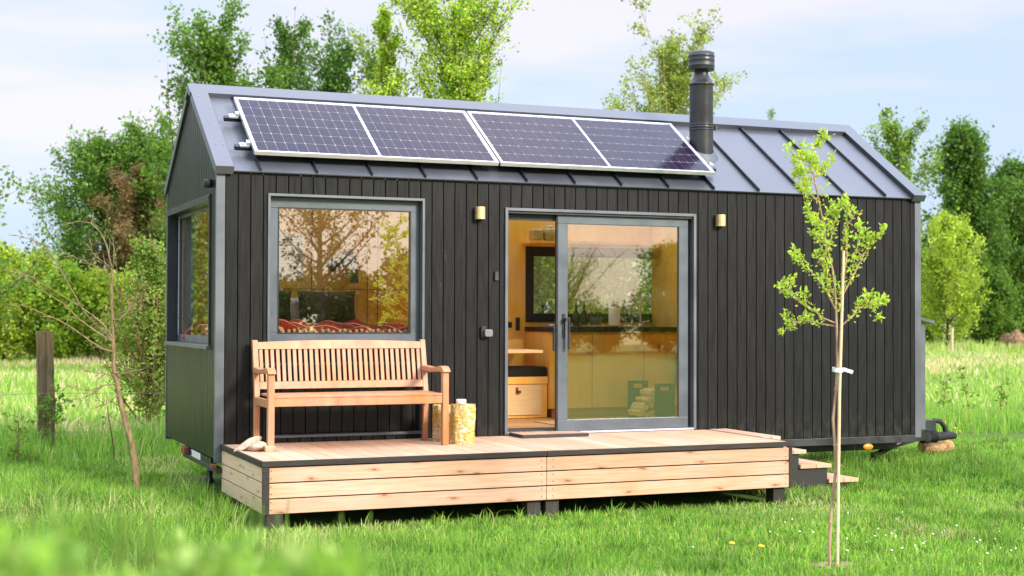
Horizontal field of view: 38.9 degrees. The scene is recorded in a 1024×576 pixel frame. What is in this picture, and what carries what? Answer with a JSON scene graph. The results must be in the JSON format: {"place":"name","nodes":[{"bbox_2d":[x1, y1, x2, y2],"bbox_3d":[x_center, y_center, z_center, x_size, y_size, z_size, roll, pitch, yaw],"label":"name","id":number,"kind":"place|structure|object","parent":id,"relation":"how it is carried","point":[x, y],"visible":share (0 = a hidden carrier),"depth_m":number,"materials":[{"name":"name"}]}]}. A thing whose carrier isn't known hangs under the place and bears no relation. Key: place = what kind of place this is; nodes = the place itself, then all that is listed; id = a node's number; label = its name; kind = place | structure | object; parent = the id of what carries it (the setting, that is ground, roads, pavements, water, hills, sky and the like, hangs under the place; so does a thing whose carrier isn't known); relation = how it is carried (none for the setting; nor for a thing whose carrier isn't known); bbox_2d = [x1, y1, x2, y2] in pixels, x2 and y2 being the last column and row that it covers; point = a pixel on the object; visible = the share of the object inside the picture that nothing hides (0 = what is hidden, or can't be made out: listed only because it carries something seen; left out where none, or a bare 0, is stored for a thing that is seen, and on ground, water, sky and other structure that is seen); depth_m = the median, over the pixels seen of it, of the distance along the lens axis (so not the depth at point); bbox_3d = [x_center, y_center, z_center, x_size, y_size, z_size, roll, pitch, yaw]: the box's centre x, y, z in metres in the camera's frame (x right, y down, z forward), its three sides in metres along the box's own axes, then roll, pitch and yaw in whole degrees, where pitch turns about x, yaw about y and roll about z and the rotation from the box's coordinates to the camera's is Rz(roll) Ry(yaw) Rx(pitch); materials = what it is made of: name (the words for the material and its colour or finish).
{"place":"outdoors","nodes":[
{"label":"outdoors","id":0,"kind":"place"},
{"bbox_2d":[233,436,261,452],"bbox_3d":[-2.100,1.242,11.524,0.234,0.129,0.108,1,-1,-23],"label":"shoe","id":1,"kind":"object","parent":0,"point":[244,445],"visible":0.9,"depth_m":11.49,"materials":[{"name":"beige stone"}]},
{"bbox_2d":[0,350,1023,467],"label":"meadow grass","id":2,"kind":"structure","parent":0,"point":[79,428],"depth_m":23.16,"materials":[{"name":"green plant"}]},
{"bbox_2d":[0,0,1023,312],"label":"sky","id":3,"kind":"structure","parent":0,"point":[87,63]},
{"bbox_2d":[0,426,1023,575],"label":"lawn ground","id":4,"kind":"structure","parent":0,"point":[458,511],"depth_m":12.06,"materials":[{"name":"green plant"}]},
{"bbox_2d":[0,409,33,461],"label":"hedge whip","id":5,"kind":"object","parent":4,"relation":"on","point":[20,431],"visible":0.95,"depth_m":14.97,"materials":[{"name":"green plant"}]},
{"bbox_2d":[30,384,75,445],"bbox_3d":[-5.207,1.484,16.355,0.443,0.825,0.430,1,-1,-39],"label":"climbing plant","id":6,"kind":"object","parent":4,"relation":"on","point":[47,409],"visible":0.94,"depth_m":16.30,"materials":[{"name":"green plant"}]},
{"bbox_2d":[0,212,148,493],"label":"bare sapling","id":7,"kind":"object","parent":4,"relation":"on","point":[134,457],"visible":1,"depth_m":12.56,"materials":[{"name":"brown plant"}]},
{"bbox_2d":[101,401,117,462],"bbox_3d":[-4.137,1.510,14.911,0.165,0.725,0.223,1,-1,-23],"label":"hedge whip","id":8,"kind":"object","parent":4,"relation":"on","point":[116,404],"visible":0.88,"depth_m":14.94,"materials":[{"name":"green plant"}]},
{"bbox_2d":[0,498,379,575],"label":"tall weeds","id":9,"kind":"object","parent":4,"relation":"on","point":[50,552],"visible":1,"depth_m":1.32,"materials":[{"name":"green plant"}]},
{"bbox_2d":[220,430,792,531],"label":"porch deck","id":10,"kind":"structure","parent":4,"relation":"on","point":[536,476],"depth_m":11.54,"materials":[{"name":"brown wood"}]},
{"bbox_2d":[248,441,266,450],"bbox_3d":[-2.010,1.248,11.457,0.122,0.078,0.166,0,-1,22],"label":"stone","id":11,"kind":"object","parent":10,"relation":"on","point":[258,446],"visible":0.95,"depth_m":11.40,"materials":[{"name":"beige stone"}]},
{"bbox_2d":[264,446,274,451],"bbox_3d":[-1.908,1.264,11.416,0.079,0.047,0.060,1,-1,-23],"label":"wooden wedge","id":12,"kind":"object","parent":10,"relation":"on","point":[268,448],"visible":1,"depth_m":11.39,"materials":[{"name":"beige wood"}]},
{"bbox_2d":[251,339,450,445],"bbox_3d":[-1.343,0.868,12.054,1.536,0.867,0.658,1,-1,-23],"label":"garden bench","id":13,"kind":"object","parent":10,"relation":"on","point":[424,397],"visible":0.99,"depth_m":12.13,"materials":[{"name":"brown wood"}]},
{"bbox_2d":[431,404,450,440],"bbox_3d":[-0.596,1.160,12.500,0.187,0.311,0.194,1,-1,-23],"label":"upright log","id":14,"kind":"object","parent":10,"relation":"on","point":[436,424],"visible":0.49,"depth_m":12.44,"materials":[{"name":"yellow wood"}]},
{"bbox_2d":[449,403,475,444],"bbox_3d":[-0.414,1.143,12.219,0.235,0.336,0.232,1,-1,-23],"label":"upright log","id":15,"kind":"object","parent":10,"relation":"on","point":[462,421],"visible":0.98,"depth_m":12.12,"materials":[{"name":"yellow wood"}]},
{"bbox_2d":[456,399,465,403],"bbox_3d":[-0.429,0.957,12.236,0.088,0.039,0.088,1,-1,-23],"label":"candle glass","id":16,"kind":"object","parent":15,"relation":"on","point":[460,401],"visible":1,"depth_m":12.20,"materials":[{"name":"white glass"}]},
{"bbox_2d":[509,430,588,437],"bbox_3d":[0.330,1.308,12.972,0.642,0.030,0.310,1,-1,-23],"label":"doormat","id":17,"kind":"object","parent":10,"relation":"on","point":[551,434],"visible":1,"depth_m":12.89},
{"bbox_2d":[164,50,956,482],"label":"tiny house","id":18,"kind":"structure","parent":4,"relation":"on","point":[420,218],"depth_m":13.85,"materials":[{"name":"black wood"}]},
{"bbox_2d":[164,194,210,349],"bbox_3d":[-2.915,-0.122,13.279,0.165,1.317,2.176,1,-1,-23],"label":"window","id":19,"kind":"structure","parent":18,"relation":"in","point":[175,216],"depth_m":14.21,"materials":[{"name":"grey metal"}]},
{"bbox_2d":[186,216,194,330],"bbox_3d":[-3.116,-0.106,14.062,0.036,1.270,0.330,1,-1,-23],"label":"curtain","id":20,"kind":"object","parent":18,"relation":"hanging from","point":[190,270],"visible":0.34,"depth_m":13.99,"materials":[{"name":"white fabric"}]},
{"bbox_2d":[279,234,303,277],"bbox_3d":[-2.260,-0.324,14.687,0.311,0.445,0.006,1,-1,-23],"label":"poster","id":21,"kind":"object","parent":18,"relation":"attached to","point":[291,255],"visible":0.96,"depth_m":14.70,"materials":[{"name":"beige paper"}]},
{"bbox_2d":[266,193,424,437],"bbox_3d":[-1.434,0.240,12.516,1.394,2.061,0.128,1,-1,-23],"label":"window","id":22,"kind":"structure","parent":18,"relation":"in","point":[415,207],"depth_m":12.55,"materials":[{"name":"grey metal"}]},
{"bbox_2d":[508,366,546,376],"bbox_3d":[-0.232,0.865,15.032,1.155,0.102,0.340,1,-1,-23],"label":"seat cushion","id":23,"kind":"object","parent":18,"relation":"on","point":[524,371],"visible":0.43,"depth_m":15.02,"materials":[{"name":"black fabric"}]},
{"bbox_2d":[508,427,554,431],"bbox_3d":[0.176,1.311,13.444,0.640,0.012,0.290,1,-1,-23],"label":"threshold","id":24,"kind":"object","parent":18,"relation":"on","point":[531,429],"visible":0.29,"depth_m":13.38,"materials":[{"name":"grey metal"}]},
{"bbox_2d":[529,229,542,239],"bbox_3d":[0.259,-0.571,15.596,0.125,0.124,0.140,1,-1,-23],"label":"storage basket","id":25,"kind":"object","parent":18,"relation":"on","point":[535,234],"visible":0.92,"depth_m":15.54,"materials":[{"name":"beige wicker"}]},
{"bbox_2d":[534,420,554,424],"bbox_3d":[0.815,1.333,14.462,1.080,0.008,0.500,1,-1,-23],"label":"woven rug","id":26,"kind":"object","parent":18,"relation":"on","point":[549,422],"visible":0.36,"depth_m":14.30,"materials":[{"name":"beige fabric"}]},
{"bbox_2d":[543,223,554,240],"bbox_3d":[0.402,-0.602,15.624,0.140,0.190,0.139,1,-1,-23],"label":"lidded jar","id":27,"kind":"object","parent":18,"relation":"on","point":[549,232],"visible":0.99,"depth_m":15.57,"materials":[{"name":"beige ceramic"}]},
{"bbox_2d":[573,301,579,325],"bbox_3d":[0.685,0.274,15.509,0.076,0.280,0.075,1,-1,-23],"label":"bottle","id":28,"kind":"object","parent":18,"relation":"on","point":[576,318],"visible":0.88,"depth_m":15.48,"materials":[{"name":"green glass"}]},
{"bbox_2d":[581,302,587,324],"bbox_3d":[0.772,0.275,15.546,0.076,0.280,0.075,1,-1,-23],"label":"bottle","id":29,"kind":"object","parent":18,"relation":"on","point":[584,318],"visible":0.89,"depth_m":15.52,"materials":[{"name":"green glass"}]},
{"bbox_2d":[525,246,651,321],"bbox_3d":[0.925,-0.031,16.083,1.740,0.820,0.145,1,-1,-23],"label":"window","id":30,"kind":"structure","parent":18,"relation":"in","point":[531,251],"depth_m":15.90,"materials":[{"name":"black metal"}]},
{"bbox_2d":[590,312,601,326],"bbox_3d":[0.900,0.336,15.597,0.122,0.161,0.122,0,-1,22],"label":"utensil pot","id":31,"kind":"object","parent":18,"relation":"on","point":[595,320],"visible":0.87,"depth_m":15.55,"materials":[{"name":"black metal"}]},
{"bbox_2d":[580,325,632,325],"bbox_3d":[1.002,0.405,15.612,0.550,0.012,0.250,1,-1,-23],"label":"chopping board","id":32,"kind":"object","parent":18,"relation":"on","point":[606,325],"visible":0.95,"depth_m":15.49,"materials":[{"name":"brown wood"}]},
{"bbox_2d":[609,300,619,324],"bbox_3d":[1.106,0.262,15.684,0.124,0.275,0.124,1,-1,-23],"label":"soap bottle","id":33,"kind":"object","parent":32,"relation":"on","point":[614,314],"visible":1,"depth_m":15.63,"materials":[{"name":"white plastic"}]},
{"bbox_2d":[553,215,687,430],"bbox_3d":[1.034,0.325,13.515,1.394,1.974,0.106,1,-1,-23],"label":"sliding door","id":34,"kind":"structure","parent":18,"relation":"in","point":[561,331],"depth_m":13.46,"materials":[{"name":"grey metal"}]},
{"bbox_2d":[628,380,674,417],"bbox_3d":[1.445,1.156,15.073,0.380,0.379,0.320,1,-1,-23],"label":"firewood rack","id":35,"kind":"object","parent":18,"relation":"on","point":[664,403],"visible":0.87,"depth_m":14.98,"materials":[{"name":"green metal"}]},
{"bbox_2d":[628,408,644,416],"bbox_3d":[1.287,1.287,15.005,0.075,0.072,0.260,1,-1,-23],"label":"firewood log","id":36,"kind":"object","parent":35,"relation":"on","point":[636,412],"visible":1,"depth_m":14.95,"materials":[{"name":"beige wood"}]},
{"bbox_2d":[630,402,648,410],"bbox_3d":[1.320,1.226,15.020,0.086,0.086,0.260,1,-1,-23],"label":"firewood log","id":37,"kind":"object","parent":36,"relation":"on","point":[640,406],"visible":1,"depth_m":14.95,"materials":[{"name":"beige wood"}]},
{"bbox_2d":[636,412,649,417],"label":"firewood log","id":38,"kind":"object","parent":35,"relation":"on","point":[647,414],"visible":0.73,"depth_m":14.91,"materials":[{"name":"beige wood"}]},
{"bbox_2d":[645,409,654,416],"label":"firewood log","id":39,"kind":"object","parent":35,"relation":"on","point":[651,412],"visible":0.46,"depth_m":14.93,"materials":[{"name":"beige wood"}]},
{"bbox_2d":[646,402,654,408],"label":"firewood log","id":40,"kind":"object","parent":39,"relation":"on","point":[651,405],"visible":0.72,"depth_m":14.93,"materials":[{"name":"beige wood"}]},
{"bbox_2d":[635,396,650,403],"bbox_3d":[1.358,1.160,15.037,0.060,0.063,0.260,1,-1,-23],"label":"firewood log","id":41,"kind":"object","parent":40,"relation":"on","point":[647,400],"visible":1,"depth_m":14.99,"materials":[{"name":"beige wood"}]},
{"bbox_2d":[674,344,676,387],"bbox_3d":[1.790,0.836,15.579,0.100,0.474,0.098,0,-1,10],"label":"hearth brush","id":42,"kind":"object","parent":18,"relation":"hanging from","point":[675,346],"visible":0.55,"depth_m":15.55,"materials":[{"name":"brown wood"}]},
{"bbox_2d":[709,429,858,492],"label":"deck steps","id":43,"kind":"structure","parent":4,"relation":"on","point":[808,472],"depth_m":13.11,"materials":[{"name":"pine wood planks"},{"name":"dark grey metal"}]},
{"bbox_2d":[774,127,890,565],"bbox_3d":[2.051,0.400,9.344,0.936,2.874,0.403,1,-1,-23],"label":"sapling","id":44,"kind":"object","parent":4,"relation":"on","point":[811,157],"visible":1,"depth_m":9.32,"materials":[{"name":"green plant"}]},
{"bbox_2d":[832,367,852,373],"bbox_3d":[2.122,0.530,9.336,0.130,0.044,0.064,0,-1,-10],"label":"tree tie","id":45,"kind":"object","parent":44,"relation":"attached to","point":[838,369],"visible":1,"depth_m":9.31,"materials":[{"name":"white plastic"}]},
{"bbox_2d":[836,251,844,565],"bbox_3d":[2.107,0.797,9.312,0.071,2.077,0.020,1,-1,-23],"label":"support stake","id":46,"kind":"object","parent":4,"relation":"on","point":[839,414],"visible":0.82,"depth_m":9.30,"materials":[{"name":"brown wood"}]},
{"bbox_2d":[811,561,872,567],"bbox_3d":[2.120,1.780,9.332,0.546,0.001,0.279,0,-1,-7],"label":"soil patch","id":47,"kind":"object","parent":4,"relation":"on","point":[824,563],"visible":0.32,"depth_m":9.38,"materials":[{"name":"soil"}]},
{"bbox_2d":[693,511,1015,563],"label":"daisies","id":48,"kind":"object","parent":4,"relation":"on","point":[915,545],"visible":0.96,"depth_m":10.03,"materials":[{"name":"white plant"}]},
{"bbox_2d":[918,440,954,454],"bbox_3d":[4.857,1.821,16.625,0.408,0.191,0.242,1,-1,-23],"label":"chock log","id":49,"kind":"object","parent":4,"relation":"on","point":[939,446],"visible":0.53,"depth_m":16.52,"materials":[{"name":"beige wood"}]},
{"bbox_2d":[957,364,978,418],"bbox_3d":[6.572,1.559,20.918,0.318,0.915,0.242,0,-1,27],"label":"hedge whip","id":50,"kind":"object","parent":4,"relation":"on","point":[962,377],"visible":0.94,"depth_m":20.92,"materials":[{"name":"green plant"}]},
{"bbox_2d":[989,377,1010,412],"bbox_3d":[7.221,1.670,21.457,0.294,0.717,0.345,1,-1,-23],"label":"hedge whip","id":51,"kind":"object","parent":4,"relation":"on","point":[1003,395],"visible":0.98,"depth_m":21.43,"materials":[{"name":"green plant"}]},
{"bbox_2d":[16,330,1023,353],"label":"meadow grass","id":52,"kind":"structure","parent":0,"point":[968,345],"depth_m":63.50,"materials":[{"name":"green plant"}]},
{"label":"meadow ground","id":53,"kind":"structure","parent":0,"visible":0},
{"bbox_2d":[0,238,62,361],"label":"hedge shrub","id":54,"kind":"object","parent":53,"relation":"on","point":[17,334],"visible":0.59,"depth_m":45.24,"materials":[{"name":"green plant"}]},
{"bbox_2d":[18,238,56,358],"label":"hedge shrub","id":55,"kind":"object","parent":53,"relation":"on","point":[45,258],"visible":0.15,"depth_m":46.55,"materials":[{"name":"green plant"}]},
{"bbox_2d":[0,165,77,334],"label":"deciduous tree","id":56,"kind":"object","parent":53,"relation":"on","point":[26,281],"visible":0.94,"depth_m":42.44,"materials":[{"name":"green plant"}]},
{"bbox_2d":[18,255,100,360],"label":"hedge shrub","id":57,"kind":"object","parent":53,"relation":"on","point":[67,341],"visible":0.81,"depth_m":45.25,"materials":[{"name":"green plant"}]},
{"bbox_2d":[19,121,167,277],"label":"deciduous tree","id":58,"kind":"object","parent":53,"relation":"on","point":[65,212],"visible":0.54,"depth_m":51.46,"materials":[{"name":"green plant"}]},
{"bbox_2d":[75,260,125,359],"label":"hedge shrub","id":59,"kind":"object","parent":53,"relation":"on","point":[99,276],"visible":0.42,"depth_m":46.01,"materials":[{"name":"green plant"}]},
{"bbox_2d":[90,265,141,357],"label":"hedge shrub","id":60,"kind":"object","parent":53,"relation":"on","point":[106,299],"visible":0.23,"depth_m":45.44,"materials":[{"name":"green plant"}]},
{"bbox_2d":[56,100,178,273],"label":"deciduous tree","id":61,"kind":"object","parent":53,"relation":"on","point":[136,147],"visible":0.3,"depth_m":51.33,"materials":[{"name":"green plant"}]},
{"bbox_2d":[83,156,166,276],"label":"russet tree","id":62,"kind":"object","parent":53,"relation":"on","point":[126,189],"visible":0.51,"depth_m":50.45,"materials":[{"name":"brown plant"}]},
{"bbox_2d":[87,229,165,426],"bbox_3d":[-4.532,0.644,18.850,1.815,2.814,1.576,1,-1,-23],"label":"hawthorn shrub","id":63,"kind":"object","parent":53,"relation":"on","point":[148,271],"visible":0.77,"depth_m":18.75,"materials":[{"name":"green plant"}]},
{"bbox_2d":[138,287,165,427],"bbox_3d":[-4.317,0.953,17.440,0.324,1.932,0.348,0,-1,0],"label":"hedge whip","id":64,"kind":"object","parent":53,"relation":"on","point":[153,347],"visible":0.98,"depth_m":17.43,"materials":[{"name":"green plant"}]},
{"bbox_2d":[131,0,307,238],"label":"aspen tree","id":65,"kind":"object","parent":53,"relation":"on","point":[211,58],"visible":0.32,"depth_m":40.85,"materials":[{"name":"green plant"}]},
{"bbox_2d":[257,7,326,175],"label":"poplar tree","id":66,"kind":"object","parent":53,"relation":"on","point":[286,40],"visible":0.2,"depth_m":45.88,"materials":[{"name":"green plant"}]},
{"bbox_2d":[293,8,379,177],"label":"poplar tree","id":67,"kind":"object","parent":53,"relation":"on","point":[338,79],"visible":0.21,"depth_m":48.37,"materials":[{"name":"green plant"}]},
{"bbox_2d":[347,23,379,94],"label":"poplar tree","id":68,"kind":"object","parent":53,"relation":"on","point":[359,37],"visible":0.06,"depth_m":53.30,"materials":[{"name":"green plant"}]},
{"bbox_2d":[361,1,406,178],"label":"lime tree","id":69,"kind":"object","parent":53,"relation":"on","point":[388,50],"visible":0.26,"depth_m":30.86,"materials":[{"name":"green plant"}]},
{"bbox_2d":[355,0,533,102],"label":"lime green tree","id":70,"kind":"object","parent":53,"relation":"on","point":[456,83],"visible":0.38,"depth_m":29.58,"materials":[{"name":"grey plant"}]},
{"bbox_2d":[5,331,1023,443],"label":"wire fence","id":71,"kind":"object","parent":53,"relation":"on","point":[45,359],"visible":0.44,"depth_m":16.40,"materials":[{"name":"brown wood"}]},
{"bbox_2d":[534,257,635,313],"bbox_3d":[0.715,-0.095,33.716,4.700,4.884,4.720,0,-1,-6],"label":"garden shrub","id":72,"kind":"object","parent":53,"relation":"on","point":[544,275],"visible":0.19,"depth_m":33.35,"materials":[{"name":"green plant"}]},
{"bbox_2d":[550,258,651,313],"bbox_3d":[2.125,-0.276,36.503,5.631,5.358,4.633,1,-1,-42],"label":"garden shrub","id":73,"kind":"object","parent":53,"relation":"on","point":[639,290],"visible":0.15,"depth_m":36.51,"materials":[{"name":"green plant"}]},
{"bbox_2d":[616,260,651,312],"bbox_3d":[4.946,0.053,39.164,4.862,4.796,5.052,1,-1,-23],"label":"garden shrub","id":74,"kind":"object","parent":53,"relation":"on","point":[645,280],"depth_m":38.20,"materials":[{"name":"green plant"}]},
{"bbox_2d":[600,0,746,263],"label":"sparse poplar","id":75,"kind":"object","parent":53,"relation":"on","point":[673,88],"visible":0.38,"depth_m":48.42,"materials":[{"name":"green plant"}]},
{"bbox_2d":[764,108,775,119],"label":"distant tree","id":76,"kind":"object","parent":53,"relation":"on","point":[771,112],"visible":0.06,"depth_m":95.82,"materials":[{"name":"green plant"}]},
{"bbox_2d":[861,97,948,283],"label":"aspen tree","id":77,"kind":"object","parent":53,"relation":"on","point":[900,149],"visible":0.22,"depth_m":63.31,"materials":[{"name":"green plant"}]},
{"bbox_2d":[921,246,955,344],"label":"garden shrub","id":78,"kind":"object","parent":53,"relation":"on","point":[930,337],"visible":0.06,"depth_m":72.02,"materials":[{"name":"green plant"}]},
{"bbox_2d":[935,371,958,409],"bbox_3d":[6.444,1.629,21.557,0.357,0.798,0.275,1,-1,-23],"label":"hedge whip","id":79,"kind":"object","parent":53,"relation":"on","point":[944,394],"visible":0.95,"depth_m":21.56,"materials":[{"name":"green plant"}]},
{"bbox_2d":[951,328,953,351],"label":"fence stake","id":80,"kind":"object","parent":53,"relation":"on","point":[952,330],"visible":0.71,"depth_m":61.94,"materials":[{"name":"brown wood"}]},
{"bbox_2d":[921,204,995,345],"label":"willow shrub","id":81,"kind":"object","parent":53,"relation":"on","point":[948,254],"visible":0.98,"depth_m":68.89,"materials":[{"name":"green plant"}]},
{"bbox_2d":[921,115,1023,341],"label":"dark tree","id":82,"kind":"object","parent":53,"relation":"on","point":[965,187],"visible":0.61,"depth_m":79.02,"materials":[{"name":"green plant"}]},
{"bbox_2d":[963,250,1007,346],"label":"garden shrub","id":83,"kind":"object","parent":53,"relation":"on","point":[984,258],"visible":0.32,"depth_m":77.29,"materials":[{"name":"green plant"}]},
{"bbox_2d":[966,265,1023,345],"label":"garden shrub","id":84,"kind":"object","parent":53,"relation":"on","point":[996,311],"visible":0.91,"depth_m":76.27,"materials":[{"name":"green plant"}]},
{"bbox_2d":[986,150,1023,330],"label":"dark tree","id":85,"kind":"object","parent":53,"relation":"on","point":[1009,167],"visible":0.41,"depth_m":82.59,"materials":[{"name":"green plant"}]},
{"bbox_2d":[995,329,1023,349],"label":"earth mound","id":86,"kind":"object","parent":53,"relation":"on","point":[1015,336],"visible":0.6,"depth_m":69.24,"materials":[{"name":"brown soil"}]},
{"bbox_2d":[1003,246,1023,333],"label":"garden shrub","id":87,"kind":"object","parent":53,"relation":"on","point":[1018,255],"visible":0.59,"depth_m":80.74,"materials":[{"name":"green plant"}]},
{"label":"firewood log","id":88,"kind":"object","parent":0,"visible":0},
{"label":"firewood log","id":89,"kind":"object","parent":88,"relation":"on","visible":0},
{"bbox_2d":[641,395,654,401],"bbox_3d":[1.420,1.144,15.063,0.071,0.067,0.260,1,-1,-23],"label":"firewood log","id":90,"kind":"object","parent":89,"relation":"on","point":[652,398],"visible":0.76,"depth_m":14.94,"materials":[{"name":"brown wood"}]},
{"bbox_2d":[639,389,654,395],"bbox_3d":[1.410,1.087,15.060,0.064,0.064,0.260,1,-1,-23],"label":"firewood log","id":91,"kind":"object","parent":90,"relation":"on","point":[645,392],"visible":1,"depth_m":15.02,"materials":[{"name":"brown wood"}]},
{"bbox_3d":[-1.738,0.953,13.669,2.310,0.715,2.200,1,-1,-23],"label":"bed","id":92,"kind":"object","parent":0,"visible":0},
{"bbox_2d":[182,319,407,339],"bbox_3d":[-1.685,0.460,13.515,2.426,0.351,1.982,1,-1,-23],"label":"blanket","id":93,"kind":"object","parent":92,"relation":"on","point":[285,326],"visible":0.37,"depth_m":13.00,"materials":[{"name":"red fabric"}]},
{"bbox_2d":[279,290,291,320],"bbox_3d":[-2.442,0.205,14.301,0.551,0.368,0.220,0,-1,-17],"label":"pillow","id":94,"kind":"object","parent":93,"relation":"on","point":[284,304],"visible":0.2,"depth_m":14.30,"materials":[{"name":"fabric"}]},
{"bbox_2d":[297,290,355,323],"bbox_3d":[-1.855,0.212,14.584,0.623,0.372,0.220,1,-1,-23],"label":"pillow","id":95,"kind":"object","parent":93,"relation":"on","point":[319,307],"visible":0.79,"depth_m":14.51,"materials":[{"name":"fabric"}]},
{"bbox_2d":[290,298,299,319],"bbox_3d":[-2.022,0.273,14.645,0.751,0.358,0.156,1,-1,-23],"label":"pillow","id":96,"kind":"object","parent":92,"relation":"on","point":[294,309],"visible":0.12,"depth_m":14.53,"materials":[{"name":"white fabric"}]}
]}

